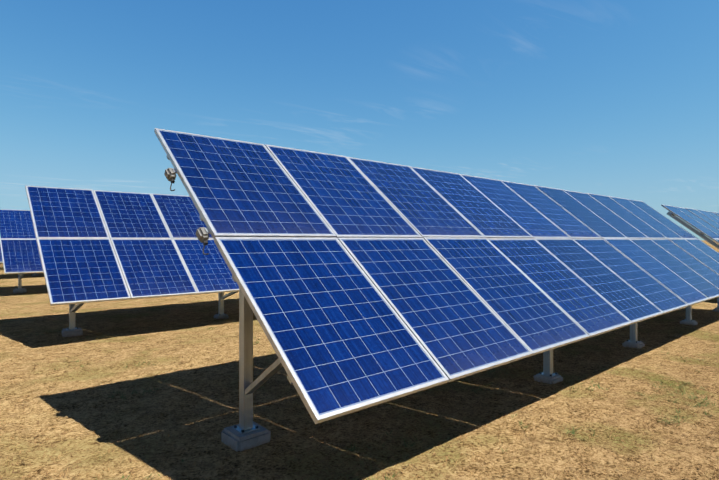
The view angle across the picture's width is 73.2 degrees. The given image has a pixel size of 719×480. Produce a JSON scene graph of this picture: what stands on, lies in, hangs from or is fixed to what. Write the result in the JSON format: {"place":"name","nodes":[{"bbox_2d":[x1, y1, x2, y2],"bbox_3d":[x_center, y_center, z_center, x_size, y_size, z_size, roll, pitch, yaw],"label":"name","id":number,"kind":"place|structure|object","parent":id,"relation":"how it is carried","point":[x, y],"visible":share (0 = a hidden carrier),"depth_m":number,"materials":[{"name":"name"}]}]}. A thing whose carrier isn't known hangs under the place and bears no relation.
{"place":"outdoors","nodes":[
{"label":"outdoors","id":0,"kind":"place"},
{"bbox_2d":[0,240,718,306],"bbox_3d":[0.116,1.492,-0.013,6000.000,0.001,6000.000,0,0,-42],"label":"ground","id":1,"kind":"structure","parent":0,"point":[35,286],"depth_m":14.90,"materials":[{"name":"brown soil"}]},
{"bbox_2d":[0,245,38,276],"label":"solar table","id":2,"kind":"object","parent":1,"relation":"on","point":[33,275],"visible":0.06,"depth_m":18.58,"materials":[{"name":"glass"}]},
{"bbox_2d":[0,209,42,293],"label":"solar table","id":3,"kind":"object","parent":1,"relation":"on","point":[20,250],"visible":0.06,"depth_m":13.54,"materials":[{"name":"blue glass"}]},
{"bbox_2d":[25,185,238,336],"bbox_3d":[-0.687,0.321,10.897,11.058,2.450,2.184,0,0,-42],"label":"solar table","id":4,"kind":"object","parent":1,"relation":"on","point":[98,246],"visible":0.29,"depth_m":7.89,"materials":[{"name":"blue glass"}]},
{"bbox_2d":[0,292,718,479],"bbox_3d":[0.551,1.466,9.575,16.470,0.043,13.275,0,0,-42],"label":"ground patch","id":5,"kind":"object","parent":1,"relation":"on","point":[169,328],"depth_m":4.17,"materials":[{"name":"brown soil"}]},
{"bbox_2d":[0,291,718,479],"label":"stubble grass","id":6,"kind":"structure","parent":1,"relation":"on","point":[486,426],"depth_m":3.82,"materials":[{"name":"beige plant"}]},
{"bbox_2d":[154,128,718,451],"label":"solar table","id":7,"kind":"object","parent":1,"relation":"on","point":[363,283],"visible":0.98,"depth_m":3.96,"materials":[{"name":"blue glass"}]},
{"bbox_2d":[661,205,718,248],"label":"solar table","id":8,"kind":"object","parent":1,"relation":"on","point":[704,223],"visible":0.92,"depth_m":12.36,"materials":[{"name":"blue glass"}]},
{"bbox_2d":[0,0,718,239],"label":"sky","id":9,"kind":"structure","parent":0,"point":[614,98],"materials":[{"name":"blue"}]}
]}

